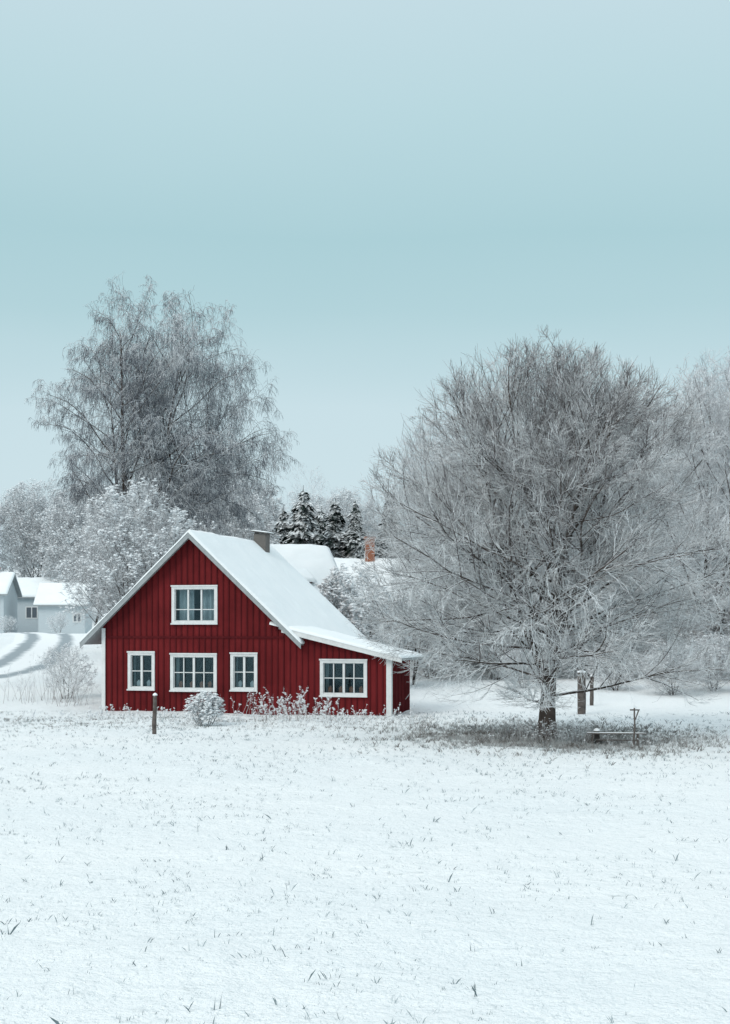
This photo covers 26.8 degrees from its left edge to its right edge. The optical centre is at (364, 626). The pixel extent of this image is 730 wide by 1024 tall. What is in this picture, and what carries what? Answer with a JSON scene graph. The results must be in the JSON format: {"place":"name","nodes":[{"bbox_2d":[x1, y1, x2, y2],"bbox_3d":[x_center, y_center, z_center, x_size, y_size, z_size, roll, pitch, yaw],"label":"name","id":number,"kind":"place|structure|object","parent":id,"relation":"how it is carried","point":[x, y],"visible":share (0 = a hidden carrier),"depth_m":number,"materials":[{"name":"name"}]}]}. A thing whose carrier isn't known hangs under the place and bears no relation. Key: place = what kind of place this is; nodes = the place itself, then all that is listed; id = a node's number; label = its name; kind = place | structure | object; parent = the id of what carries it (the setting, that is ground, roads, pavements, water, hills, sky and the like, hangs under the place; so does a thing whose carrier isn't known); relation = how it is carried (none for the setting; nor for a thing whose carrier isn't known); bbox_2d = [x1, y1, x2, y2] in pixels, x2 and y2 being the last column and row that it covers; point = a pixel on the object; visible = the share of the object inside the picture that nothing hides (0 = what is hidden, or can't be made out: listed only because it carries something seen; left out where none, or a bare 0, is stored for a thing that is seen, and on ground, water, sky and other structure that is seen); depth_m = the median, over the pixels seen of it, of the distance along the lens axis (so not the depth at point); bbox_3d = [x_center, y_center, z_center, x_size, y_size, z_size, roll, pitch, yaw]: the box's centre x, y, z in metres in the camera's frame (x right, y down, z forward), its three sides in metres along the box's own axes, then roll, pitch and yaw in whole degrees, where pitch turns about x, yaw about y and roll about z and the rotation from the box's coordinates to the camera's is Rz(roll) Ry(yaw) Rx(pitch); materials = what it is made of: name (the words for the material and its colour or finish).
{"place":"outdoors","nodes":[
{"label":"outdoors","id":0,"kind":"place"},
{"bbox_2d":[0,632,83,682],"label":"snowy road","id":1,"kind":"structure","parent":0,"point":[18,652],"depth_m":84.91,"materials":[{"name":"white snow"}]},
{"bbox_2d":[269,621,422,657],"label":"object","id":2,"kind":"structure","parent":0,"point":[333,636],"depth_m":49.32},
{"bbox_2d":[0,568,729,1023],"bbox_3d":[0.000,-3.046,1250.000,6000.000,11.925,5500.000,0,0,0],"label":"snowy ground","id":3,"kind":"structure","parent":0,"point":[680,974],"depth_m":17.62,"materials":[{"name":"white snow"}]},
{"bbox_2d":[0,582,16,632],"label":"walls","id":4,"kind":"structure","parent":3,"relation":"on","point":[8,605],"depth_m":141.79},
{"bbox_2d":[13,575,21,596],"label":"roof side","id":5,"kind":"structure","parent":4,"relation":"on","point":[17,587],"depth_m":144.93,"materials":[{"name":"grey wood"}]},
{"bbox_2d":[0,615,17,632],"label":"frosted bush","id":6,"kind":"object","parent":3,"relation":"on","point":[8,624],"visible":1,"depth_m":133.86,"materials":[{"name":"white plant"}]},
{"bbox_2d":[17,577,63,632],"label":"white cottage","id":7,"kind":"structure","parent":3,"relation":"on","point":[27,616],"depth_m":150.10,"materials":[{"name":"paint"}]},
{"bbox_2d":[25,606,37,618],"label":"window frame","id":8,"kind":"structure","parent":7,"relation":"in","point":[25,606],"depth_m":150.08,"materials":[{"name":"white paint"}]},
{"bbox_2d":[26,607,36,617],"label":"window pane","id":9,"kind":"structure","parent":7,"relation":"in","point":[28,609],"depth_m":150.06,"materials":[{"name":"grey glass"}]},
{"bbox_2d":[0,478,81,578],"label":"frosted shrub tree","id":10,"kind":"object","parent":3,"relation":"on","point":[31,533],"visible":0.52,"depth_m":164.13,"materials":[{"name":"white plant"}]},
{"bbox_2d":[0,647,98,706],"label":"tall roadside weeds","id":11,"kind":"object","parent":3,"relation":"on","point":[61,694],"visible":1,"depth_m":54.37,"materials":[{"name":"white plant"}]},
{"bbox_2d":[45,612,68,632],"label":"frosted bush","id":12,"kind":"object","parent":3,"relation":"on","point":[58,620],"visible":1,"depth_m":129.94,"materials":[{"name":"white plant"}]},
{"bbox_2d":[33,582,94,633],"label":"white garage","id":13,"kind":"structure","parent":3,"relation":"on","point":[49,600],"depth_m":140.21,"materials":[{"name":"paint"}]},
{"bbox_2d":[73,613,81,622],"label":"window frame","id":14,"kind":"structure","parent":13,"relation":"in","point":[77,621],"depth_m":140.20,"materials":[{"name":"white paint"}]},
{"bbox_2d":[35,643,97,698],"bbox_3d":[-10.896,1.613,55.993,2.366,2.120,2.377,0,0,0],"label":"frosted bush","id":15,"kind":"object","parent":3,"relation":"on","point":[60,657],"visible":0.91,"depth_m":55.83,"materials":[{"name":"white plant"}]},
{"bbox_2d":[46,493,106,591],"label":"frosted shrub tree","id":16,"kind":"object","parent":3,"relation":"on","point":[80,552],"visible":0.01,"depth_m":171.03,"materials":[{"name":"white plant"}]},
{"bbox_2d":[37,474,120,625],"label":"frosted shrub tree","id":17,"kind":"object","parent":3,"relation":"on","point":[57,533],"visible":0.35,"depth_m":152.16,"materials":[{"name":"white plant"}]},
{"bbox_2d":[56,477,200,647],"bbox_3d":[-8.865,-1.548,58.486,5.798,8.222,5.712,0,0,0],"label":"frosted shrub tree","id":18,"kind":"object","parent":3,"relation":"on","point":[109,568],"visible":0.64,"depth_m":57.48,"materials":[{"name":"white plant"}]},
{"bbox_2d":[88,463,201,599],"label":"frosted shrub tree","id":19,"kind":"object","parent":3,"relation":"on","point":[131,511],"visible":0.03,"depth_m":85.08,"materials":[{"name":"white plant"}]},
{"bbox_2d":[152,693,156,733],"bbox_3d":[-5.509,2.421,40.198,0.145,1.384,0.136,0,0,0],"label":"wooden fence post","id":20,"kind":"object","parent":3,"relation":"on","point":[154,719],"visible":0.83,"depth_m":40.15,"materials":[{"name":"brown wood"}]},
{"bbox_2d":[24,272,300,591],"bbox_3d":[-8.659,-6.476,65.855,11.848,17.662,10.353,0,0,0],"label":"weeping birch tree","id":21,"kind":"object","parent":3,"relation":"on","point":[164,474],"visible":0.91,"depth_m":64.77,"materials":[{"name":"white plant"}]},
{"bbox_2d":[133,516,224,582],"bbox_3d":[-6.864,-0.949,61.509,5.114,6.888,5.132,0,0,32],"label":"frosted shrub tree","id":22,"kind":"object","parent":3,"relation":"on","point":[193,527],"visible":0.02,"depth_m":60.76,"materials":[{"name":"white plant"}]},
{"bbox_2d":[184,690,226,725],"bbox_3d":[-4.549,2.324,43.593,1.240,1.086,1.304,0,0,0],"label":"round snowy bush","id":23,"kind":"object","parent":3,"relation":"on","point":[211,709],"visible":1,"depth_m":43.36,"materials":[{"name":"white plant"}]},
{"bbox_2d":[172,479,286,543],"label":"frosted shrub tree","id":24,"kind":"object","parent":3,"relation":"on","point":[238,531],"visible":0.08,"depth_m":81.10,"materials":[{"name":"white plant"}]},
{"bbox_2d":[187,463,288,537],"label":"frosted shrub tree","id":25,"kind":"object","parent":3,"relation":"on","point":[276,510],"visible":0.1,"depth_m":95.29,"materials":[{"name":"white plant"}]},
{"bbox_2d":[23,706,462,727],"bbox_3d":[-4.148,2.626,45.054,14.548,0.501,5.281,0,0,12],"label":"frosted low brush","id":26,"kind":"object","parent":3,"relation":"on","point":[338,718],"visible":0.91,"depth_m":44.55,"materials":[{"name":"white plant"}]},
{"bbox_2d":[103,539,385,715],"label":"front wall","id":27,"kind":"structure","parent":3,"relation":"on","point":[231,649],"depth_m":49.95,"materials":[{"name":"red wood"}]},
{"bbox_2d":[134,656,135,685],"bbox_3d":[-7.639,1.455,50.988,0.052,1.060,0.059,0,0,15],"label":"curtain","id":28,"kind":"object","parent":27,"relation":"hanging from","point":[134,671],"visible":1,"depth_m":50.96,"materials":[{"name":"fabric"}]},
{"bbox_2d":[127,651,154,690],"bbox_3d":[-7.385,1.450,50.600,0.991,1.300,0.099,0,0,15],"label":"casing","id":29,"kind":"object","parent":27,"relation":"attached to","point":[130,653],"visible":1,"depth_m":50.57,"materials":[{"name":"white paint"}]},
{"bbox_2d":[131,655,151,686],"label":"sash bars","id":30,"kind":"object","parent":29,"relation":"attached to","point":[141,670],"visible":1,"depth_m":50.64,"materials":[{"name":"white paint"}]},
{"bbox_2d":[137,680,150,685],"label":"window sill pots","id":31,"kind":"object","parent":27,"relation":"attached to","point":[148,682],"depth_m":50.78,"materials":[{"name":"ceramic"}]},
{"bbox_2d":[176,657,179,686],"bbox_3d":[-6.163,1.495,50.601,0.098,1.028,0.060,0,0,15],"label":"curtain","id":32,"kind":"object","parent":27,"relation":"hanging from","point":[177,670],"visible":1,"depth_m":50.58,"materials":[{"name":"fabric"}]},
{"bbox_2d":[180,590,193,619],"bbox_3d":[-5.852,-0.691,50.519,0.511,1.101,0.060,0,0,15],"label":"curtain","id":33,"kind":"object","parent":27,"relation":"hanging from","point":[183,603],"visible":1,"depth_m":50.52,"materials":[{"name":"fabric"}]},
{"bbox_2d":[169,653,216,691],"bbox_3d":[-5.610,1.490,50.135,1.654,1.268,0.099,0,0,15],"label":"casing","id":34,"kind":"object","parent":27,"relation":"attached to","point":[172,656],"visible":1,"depth_m":50.15,"materials":[{"name":"white paint"}]},
{"bbox_2d":[174,657,213,688],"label":"sash bars","id":35,"kind":"object","parent":34,"relation":"attached to","point":[193,672],"visible":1,"depth_m":50.17,"materials":[{"name":"white paint"}]},
{"bbox_2d":[170,585,217,624],"bbox_3d":[-5.577,-0.721,50.126,1.631,1.291,0.099,0,0,15],"label":"casing","id":36,"kind":"object","parent":27,"relation":"attached to","point":[174,587],"visible":1,"depth_m":50.08,"materials":[{"name":"white paint"}]},
{"bbox_2d":[175,589,213,620],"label":"sash bars","id":37,"kind":"object","parent":36,"relation":"attached to","point":[188,609],"visible":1,"depth_m":50.22,"materials":[{"name":"white paint"}]},
{"bbox_2d":[106,636,283,637],"bbox_3d":[-5.602,0.338,50.166,6.176,0.065,0.035,0,0,15],"label":"storey board","id":38,"kind":"object","parent":27,"relation":"attached to","point":[194,636],"visible":1,"depth_m":50.13,"materials":[{"name":"red wood"}]},
{"bbox_2d":[179,681,211,686],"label":"window sill pots","id":39,"kind":"object","parent":27,"relation":"attached to","point":[191,684],"depth_m":50.37,"materials":[{"name":"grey ceramic"}]},
{"bbox_2d":[203,590,213,619],"bbox_3d":[-5.144,-0.691,50.333,0.511,1.101,0.060,0,0,15],"label":"curtain","id":40,"kind":"object","parent":27,"relation":"hanging from","point":[208,599],"visible":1,"depth_m":50.33,"materials":[{"name":"fabric"}]},
{"bbox_2d":[237,657,237,686],"bbox_3d":[-4.168,1.466,50.077,0.050,1.028,0.059,0,0,15],"label":"curtain","id":41,"kind":"object","parent":27,"relation":"hanging from","point":[237,671],"visible":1,"depth_m":50.07,"materials":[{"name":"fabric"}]},
{"bbox_2d":[229,652,257,691],"bbox_3d":[-3.929,1.461,49.693,0.957,1.268,0.099,0,0,15],"label":"casing","id":42,"kind":"object","parent":27,"relation":"attached to","point":[232,655],"visible":1,"depth_m":49.67,"materials":[{"name":"white paint"}]},
{"bbox_2d":[234,656,253,687],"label":"sash bars","id":43,"kind":"object","parent":42,"relation":"attached to","point":[244,672],"visible":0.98,"depth_m":49.74,"materials":[{"name":"white paint"}]},
{"bbox_2d":[105,542,382,715],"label":"battens","id":44,"kind":"object","parent":27,"relation":"attached to","point":[217,647],"visible":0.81,"depth_m":49.95,"materials":[{"name":"red wood"}]},
{"bbox_2d":[238,680,253,686],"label":"window sill pots","id":45,"kind":"object","parent":27,"relation":"attached to","point":[240,683],"depth_m":49.94,"materials":[{"name":"ceramic"}]},
{"bbox_2d":[102,628,392,715],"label":"corner boards","id":46,"kind":"object","parent":27,"relation":"attached to","point":[389,688],"visible":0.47,"depth_m":48.49,"materials":[{"name":"white paint"}]},
{"bbox_2d":[133,603,362,693],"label":"window panes","id":47,"kind":"structure","parent":27,"relation":"in","point":[338,672],"depth_m":52.16,"materials":[{"name":"black glass"}]},
{"bbox_2d":[326,663,328,692],"bbox_3d":[-1.216,1.633,49.303,0.094,0.976,0.060,0,0,15],"label":"curtain","id":48,"kind":"object","parent":27,"relation":"hanging from","point":[327,675],"visible":1,"depth_m":49.31,"materials":[{"name":"fabric"}]},
{"bbox_2d":[319,659,366,696],"bbox_3d":[-0.690,1.628,48.844,1.595,1.216,0.099,0,0,15],"label":"casing","id":49,"kind":"object","parent":27,"relation":"attached to","point":[322,661],"visible":0.96,"depth_m":48.82,"materials":[{"name":"white paint"}]},
{"bbox_2d":[323,663,363,693],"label":"sash bars","id":50,"kind":"object","parent":49,"relation":"attached to","point":[344,678],"visible":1,"depth_m":48.88,"materials":[{"name":"white paint"}]},
{"bbox_2d":[328,686,362,692],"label":"window sill pots","id":51,"kind":"object","parent":27,"relation":"attached to","point":[341,689],"depth_m":49.07,"materials":[{"name":"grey ceramic"}]},
{"bbox_2d":[76,686,415,722],"bbox_3d":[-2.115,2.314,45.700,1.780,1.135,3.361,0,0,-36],"label":"dry weeds","id":52,"kind":"object","parent":3,"relation":"on","point":[284,708],"visible":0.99,"depth_m":45.42,"materials":[{"name":"white plant"}]},
{"bbox_2d":[272,509,291,543],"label":"snowy spruce tree","id":53,"kind":"object","parent":3,"relation":"on","point":[281,527],"visible":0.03,"depth_m":89.70,"materials":[{"name":"plant"}]},
{"bbox_2d":[277,488,325,544],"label":"snowy spruce tree","id":54,"kind":"object","parent":3,"relation":"on","point":[301,526],"visible":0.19,"depth_m":86.66,"materials":[{"name":"plant"}]},
{"bbox_2d":[267,491,348,531],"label":"frosted shrub tree","id":55,"kind":"object","parent":3,"relation":"on","point":[317,502],"visible":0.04,"depth_m":103.80,"materials":[{"name":"white plant"}]},
{"bbox_2d":[270,544,347,607],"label":"snow-covered roof","id":56,"kind":"structure","parent":3,"relation":"on","point":[312,564],"depth_m":78.08,"materials":[{"name":"white snow"}]},
{"bbox_2d":[311,506,329,543],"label":"snowy spruce tree","id":57,"kind":"object","parent":3,"relation":"on","point":[320,519],"visible":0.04,"depth_m":91.75,"materials":[{"name":"grey plant"}]},
{"bbox_2d":[319,498,350,557],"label":"snowy spruce tree","id":58,"kind":"object","parent":3,"relation":"on","point":[333,539],"visible":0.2,"depth_m":88.64,"materials":[{"name":"grey plant"}]},
{"bbox_2d":[309,487,383,557],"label":"frosted shrub tree","id":59,"kind":"object","parent":3,"relation":"on","point":[344,496],"visible":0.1,"depth_m":100.05,"materials":[{"name":"white plant"}]},
{"bbox_2d":[341,501,365,558],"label":"snowy spruce tree","id":60,"kind":"object","parent":3,"relation":"on","point":[349,544],"visible":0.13,"depth_m":87.72,"materials":[{"name":"plant"}]},
{"bbox_2d":[315,561,397,644],"bbox_3d":[-0.525,-0.001,59.977,3.412,5.175,3.490,0,0,-26],"label":"snowy apple tree","id":61,"kind":"object","parent":3,"relation":"on","point":[344,608],"visible":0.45,"depth_m":59.50,"materials":[{"name":"white plant"}]},
{"bbox_2d":[0,463,721,569],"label":"distant trees","id":62,"kind":"object","parent":3,"relation":"on","point":[314,492],"visible":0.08,"depth_m":219.25,"materials":[{"name":"grey plant"}]},
{"bbox_2d":[375,489,406,557],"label":"snowy spruce tree","id":63,"kind":"object","parent":3,"relation":"on","point":[381,544],"visible":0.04,"depth_m":89.65,"materials":[{"name":"grey plant"}]},
{"bbox_2d":[393,660,409,714],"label":"lean to walls","id":64,"kind":"structure","parent":3,"relation":"on","point":[402,687],"depth_m":49.72,"materials":[{"name":"red wood"}]},
{"bbox_2d":[279,628,422,660],"bbox_3d":[-0.408,0.535,50.233,4.050,1.059,3.170,0,0,15],"label":"lean to roof","id":65,"kind":"object","parent":64,"relation":"on","point":[414,658],"visible":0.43,"depth_m":49.67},
{"bbox_2d":[281,630,401,662],"bbox_3d":[-0.761,0.574,48.669,3.960,1.108,0.034,0,0,15],"label":"lean to bargeboard","id":66,"kind":"object","parent":65,"relation":"attached to","point":[329,642],"visible":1,"depth_m":48.64,"materials":[{"name":"white wood"}]},
{"bbox_2d":[394,660,408,714],"bbox_3d":[1.167,1.972,49.856,0.025,1.855,2.240,0,0,15],"label":"lean to battens","id":67,"kind":"object","parent":64,"relation":"attached to","point":[404,690],"visible":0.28,"depth_m":49.93,"materials":[{"name":"red wood"}]},
{"bbox_2d":[375,575,445,684],"bbox_3d":[1.929,0.157,63.494,3.003,4.645,3.071,0,0,28],"label":"snowy apple tree","id":68,"kind":"object","parent":3,"relation":"on","point":[404,646],"visible":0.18,"depth_m":63.16,"materials":[{"name":"white plant"}]},
{"bbox_2d":[378,395,557,669],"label":"frosted background tree","id":69,"kind":"object","parent":3,"relation":"on","point":[422,442],"visible":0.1,"depth_m":73.62,"materials":[{"name":"white plant"}]},
{"bbox_2d":[433,437,577,672],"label":"frosted background tree","id":70,"kind":"object","parent":3,"relation":"on","point":[521,588],"visible":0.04,"depth_m":69.29,"materials":[{"name":"white plant"}]},
{"bbox_2d":[338,325,729,737],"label":"bare deciduous tree","id":71,"kind":"object","parent":3,"relation":"on","point":[584,460],"visible":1,"depth_m":37.86,"materials":[{"name":"grey plant"}]},
{"bbox_2d":[369,558,729,694],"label":"roadside thicket","id":72,"kind":"object","parent":3,"relation":"on","point":[722,648],"visible":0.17,"depth_m":64.29,"materials":[{"name":"white plant"}]},
{"bbox_2d":[476,385,657,593],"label":"frosted background tree","id":73,"kind":"object","parent":3,"relation":"on","point":[595,490],"depth_m":77.02,"materials":[{"name":"white plant"}]},
{"bbox_2d":[577,671,585,713],"bbox_3d":[7.004,2.261,49.600,0.306,1.712,0.310,0,0,0],"label":"thick wooden post","id":74,"kind":"object","parent":3,"relation":"on","point":[581,705],"visible":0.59,"depth_m":49.49,"materials":[{"name":"brown wood"}]},
{"bbox_2d":[590,674,593,705],"bbox_3d":[7.759,2.307,52.500,0.167,1.361,0.146,0,0,0],"label":"thick wooden post","id":75,"kind":"object","parent":3,"relation":"on","point":[592,694],"visible":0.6,"depth_m":52.45,"materials":[{"name":"brown wood"}]},
{"bbox_2d":[593,728,599,743],"bbox_3d":[5.655,2.813,37.399,0.170,0.692,0.165,0,0,0],"label":"wooden stump","id":76,"kind":"object","parent":3,"relation":"on","point":[596,736],"visible":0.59,"depth_m":37.34,"materials":[{"name":"brown wood"}]},
{"bbox_2d":[587,732,646,745],"bbox_3d":[6.073,2.824,37.090,1.420,0.567,0.330,0,0,6],"label":"wooden bench","id":77,"kind":"object","parent":3,"relation":"on","point":[593,739],"visible":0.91,"depth_m":37.00,"materials":[{"name":"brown wood"}]},
{"bbox_2d":[558,383,705,602],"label":"frosted background tree","id":78,"kind":"object","parent":3,"relation":"on","point":[654,501],"visible":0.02,"depth_m":78.39,"materials":[{"name":"white plant"}]},
{"bbox_2d":[630,705,639,745],"bbox_3d":[6.435,2.521,36.600,0.230,1.311,0.050,0,0,0],"label":"garden post","id":79,"kind":"object","parent":3,"relation":"on","point":[634,709],"visible":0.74,"depth_m":36.58,"materials":[{"name":"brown wood"}]},
{"bbox_2d":[598,352,729,678],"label":"frosted background tree","id":80,"kind":"object","parent":3,"relation":"on","point":[718,413],"visible":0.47,"depth_m":64.46,"materials":[{"name":"white plant"}]},
{"bbox_2d":[647,346,729,650],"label":"frosted background tree","id":81,"kind":"object","parent":3,"relation":"on","point":[726,370],"visible":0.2,"depth_m":69.04,"materials":[{"name":"white plant"}]},
{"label":"side walls","id":82,"kind":"object","parent":3,"relation":"on","visible":0},
{"bbox_2d":[84,538,303,644],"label":"roof boards","id":83,"kind":"object","parent":82,"relation":"on","point":[96,638],"visible":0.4,"depth_m":51.33,"materials":[{"name":"grey wood"}]},
{"bbox_2d":[79,529,249,642],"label":"roof snow","id":84,"kind":"structure","parent":83,"relation":"on","point":[137,583],"depth_m":50.37,"materials":[{"name":"white snow"}]},
{"bbox_2d":[80,533,300,648],"bbox_3d":[-5.741,-1.183,49.851,7.646,3.774,0.034,0,0,15],"label":"bargeboard","id":85,"kind":"object","parent":83,"relation":"attached to","point":[159,564],"visible":1,"depth_m":49.85,"materials":[{"name":"white wood"}]},
{"bbox_2d":[254,533,269,552],"bbox_3d":[-3.791,-2.910,56.378,0.460,1.020,0.500,0,0,15],"label":"chimney","id":86,"kind":"object","parent":83,"relation":"on","point":[262,540],"visible":0.51,"depth_m":56.15,"materials":[{"name":"brick"}]},
{"bbox_2d":[250,530,273,534],"bbox_3d":[-3.785,-3.465,56.402,0.660,0.130,0.750,0,0,15],"label":"chimney cap","id":87,"kind":"object","parent":86,"relation":"on","point":[261,532],"visible":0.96,"depth_m":56.08,"materials":[{"name":"white snow"}]},
{"bbox_2d":[188,529,365,643],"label":"roof snow","id":88,"kind":"structure","parent":83,"relation":"on","point":[277,586],"depth_m":52.84,"materials":[{"name":"white snow"}]},
{"bbox_2d":[0,0,729,567],"label":"sky","id":89,"kind":"structure","parent":0,"point":[380,194],"materials":[{"name":"blue"}]},
{"bbox_2d":[1,709,729,768],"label":"dry grass","id":90,"kind":"structure","parent":0,"point":[566,745],"depth_m":38.67,"materials":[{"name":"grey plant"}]},
{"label":"roof side","id":91,"kind":"object","parent":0,"visible":0},
{"bbox_2d":[364,537,375,561],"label":"chimney","id":92,"kind":"object","parent":91,"relation":"on","point":[371,556],"visible":0.36,"depth_m":82.87,"materials":[{"name":"orange brick"}]},
{"bbox_2d":[334,558,425,605],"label":"roof snow","id":93,"kind":"structure","parent":91,"relation":"on","point":[346,561],"depth_m":82.20,"materials":[{"name":"white snow"}]},
{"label":"roof side","id":94,"kind":"object","parent":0,"visible":0},
{"bbox_2d":[0,571,14,593],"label":"roof snow","id":95,"kind":"structure","parent":94,"relation":"on","point":[6,578],"depth_m":140.42,"materials":[{"name":"white snow"}]}
]}

